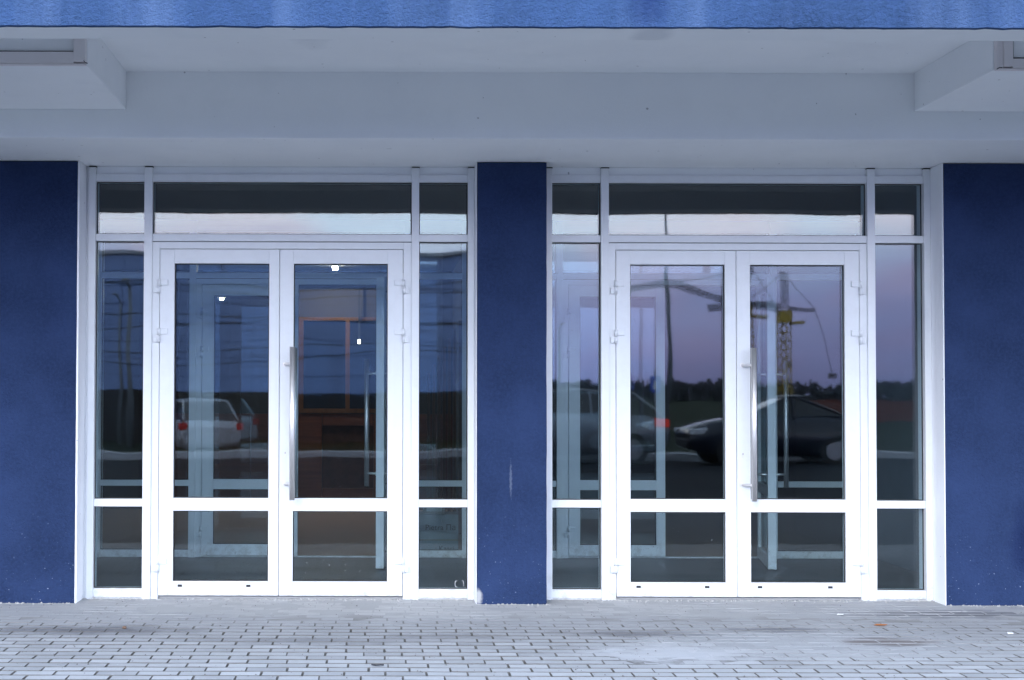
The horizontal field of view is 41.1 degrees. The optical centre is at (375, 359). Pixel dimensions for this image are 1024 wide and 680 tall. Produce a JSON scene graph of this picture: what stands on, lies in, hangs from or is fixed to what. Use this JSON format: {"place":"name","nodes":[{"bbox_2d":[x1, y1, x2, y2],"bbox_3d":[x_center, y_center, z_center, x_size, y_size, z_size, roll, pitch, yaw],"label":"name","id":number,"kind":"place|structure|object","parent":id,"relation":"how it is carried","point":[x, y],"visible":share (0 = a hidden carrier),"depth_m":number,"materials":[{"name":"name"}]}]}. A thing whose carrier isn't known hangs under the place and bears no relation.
{"place":"outdoors","nodes":[
{"label":"outdoors","id":0,"kind":"place"},
{"bbox_2d":[423,508,444,513],"bbox_3d":[0.497,1.256,11.521,0.180,0.095,0.162,0,-1,0],"label":"carton","id":1,"kind":"object","parent":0,"point":[433,510],"visible":0.51,"depth_m":11.44,"materials":[{"name":"cardboard"}]},
{"bbox_2d":[419,511,457,548],"bbox_3d":[0.501,1.472,11.516,0.390,0.335,0.302,0,-1,0],"label":"carton","id":2,"kind":"object","parent":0,"point":[438,531],"visible":0.78,"depth_m":11.37,"materials":[{"name":"cardboard"}]},
{"bbox_2d":[427,321,460,533],"bbox_3d":[0.719,0.564,13.065,0.480,2.226,0.070,0,-1,0],"label":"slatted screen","id":3,"kind":"object","parent":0,"point":[444,419],"visible":0.47,"depth_m":13.04,"materials":[{"name":"grey wood"}]},
{"bbox_2d":[0,598,1023,679],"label":"pavement","id":4,"kind":"structure","parent":0,"point":[797,647],"depth_m":7.44,"materials":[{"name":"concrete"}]},
{"bbox_2d":[0,598,1022,607],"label":"mortar crumbs","id":5,"kind":"object","parent":4,"relation":"on","point":[224,599],"visible":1,"depth_m":8.87,"materials":[{"name":"grey concrete"}]},
{"label":"ground","id":6,"kind":"structure","parent":0,"visible":0},
{"bbox_2d":[0,0,1023,605],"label":"entrance building","id":7,"kind":"structure","parent":6,"relation":"on","point":[510,102],"depth_m":8.74,"materials":[{"name":"blue paint"}]},
{"bbox_2d":[0,38,86,65],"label":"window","id":8,"kind":"structure","parent":7,"relation":"in","point":[13,51],"depth_m":6.89,"materials":[{"name":"white plastic"}]},
{"bbox_2d":[218,265,225,299],"bbox_3d":[-1.593,-0.857,14.025,0.084,0.470,0.082,0,-1,0],"label":"pendant lamp","id":9,"kind":"object","parent":7,"relation":"hanging from","point":[221,297],"visible":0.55,"depth_m":14.00,"materials":[{"name":"white rubber"}]},
{"bbox_2d":[86,166,473,599],"bbox_3d":[-0.625,0.150,8.980,2.559,2.867,0.269,0,-1,0],"label":"glazed entrance","id":10,"kind":"object","parent":7,"relation":"attached to","point":[281,256],"visible":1,"depth_m":8.95,"materials":[{"name":"white plastic"}]},
{"bbox_2d":[152,249,279,595],"bbox_3d":[-1.054,0.411,8.961,0.830,2.287,0.087,0,-1,0],"label":"door leaf","id":11,"kind":"structure","parent":10,"relation":"in","point":[169,258],"depth_m":8.94,"materials":[{"name":"white plastic"}]},
{"bbox_2d":[279,249,408,595],"bbox_3d":[-0.209,0.413,8.974,0.853,2.287,0.269,0,-1,0],"label":"door leaf","id":12,"kind":"structure","parent":10,"relation":"in","point":[289,503],"depth_m":8.94,"materials":[{"name":"white plastic"}]},
{"bbox_2d":[97,219,466,568],"bbox_3d":[-0.769,0.230,10.800,3.093,2.795,0.916,0,-1,0],"label":"glazed entrance","id":13,"kind":"object","parent":7,"relation":"on","point":[205,288],"visible":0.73,"depth_m":11.15,"materials":[{"name":"white plastic"}]},
{"bbox_2d":[196,284,298,555],"bbox_3d":[-1.054,0.494,11.160,0.830,2.230,0.087,0,-1,0],"label":"door leaf","id":14,"kind":"structure","parent":13,"relation":"in","point":[209,483],"depth_m":11.14,"materials":[{"name":"white plastic"}]},
{"bbox_2d":[364,276,386,568],"bbox_3d":[0.094,0.487,10.762,0.269,2.230,0.853,0,-1,8],"label":"door leaf","id":15,"kind":"structure","parent":13,"relation":"in","point":[381,282],"depth_m":10.36,"materials":[{"name":"white plastic"}]},
{"bbox_2d":[175,413,452,509],"bbox_3d":[-0.353,1.184,15.748,4.100,1.109,0.045,0,-1,0],"label":"wood panelling","id":16,"kind":"object","parent":7,"relation":"attached to","point":[332,465],"visible":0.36,"depth_m":15.73,"materials":[{"name":"brown wood"}]},
{"bbox_2d":[298,317,375,412],"bbox_3d":[-0.240,0.062,15.766,1.320,1.115,0.065,0,-1,0],"label":"hall window","id":17,"kind":"structure","parent":7,"relation":"attached to","point":[333,354],"depth_m":15.77,"materials":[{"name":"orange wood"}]},
{"bbox_2d":[358,270,359,343],"bbox_3d":[-0.188,-0.637,15.690,0.028,0.900,0.040,0,-1,0],"label":"pendant lamp","id":18,"kind":"object","parent":7,"relation":"hanging from","point":[358,314],"visible":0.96,"depth_m":15.69,"materials":[{"name":"black rubber"}]},
{"bbox_2d":[552,220,860,568],"bbox_3d":[2.516,0.239,10.802,3.063,2.795,0.910,0,-1,0],"label":"glazed entrance","id":19,"kind":"object","parent":7,"relation":"on","point":[571,289],"visible":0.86,"depth_m":11.14,"materials":[{"name":"white plastic"}]},
{"bbox_2d":[564,285,664,556],"bbox_3d":[1.969,0.502,11.160,0.832,2.230,0.087,0,-1,0],"label":"door leaf","id":20,"kind":"structure","parent":19,"relation":"in","point":[576,484],"depth_m":11.14,"materials":[{"name":"white plastic"}]},
{"bbox_2d":[756,278,788,568],"bbox_3d":[3.104,0.495,10.766,0.269,2.230,0.852,0,-1,10],"label":"door leaf","id":21,"kind":"structure","parent":19,"relation":"in","point":[765,290],"depth_m":10.40,"materials":[{"name":"white plastic"}]},
{"bbox_2d":[546,167,932,600],"bbox_3d":[2.394,0.158,8.980,2.568,2.867,0.269,0,-1,0],"label":"glazed entrance","id":22,"kind":"object","parent":7,"relation":"attached to","point":[858,504],"visible":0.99,"depth_m":8.95,"materials":[{"name":"glass"},{"name":"white plastic"},{"name":"brushed steel"}]},
{"bbox_2d":[610,250,736,596],"bbox_3d":[1.969,0.419,8.961,0.832,2.287,0.087,0,-1,0],"label":"door leaf","id":23,"kind":"structure","parent":22,"relation":"in","point":[626,505],"depth_m":8.94,"materials":[{"name":"white plastic"}]},
{"bbox_2d":[736,251,867,596],"bbox_3d":[2.815,0.421,8.974,0.852,2.287,0.269,0,-1,0],"label":"door leaf","id":24,"kind":"structure","parent":22,"relation":"in","point":[748,503],"depth_m":8.94,"materials":[{"name":"white plastic"}]},
{"bbox_2d":[994,41,1023,70],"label":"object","id":25,"kind":"structure","parent":7,"relation":"in","point":[1008,55],"depth_m":6.94,"materials":[{"name":"white plastic"}]}
]}

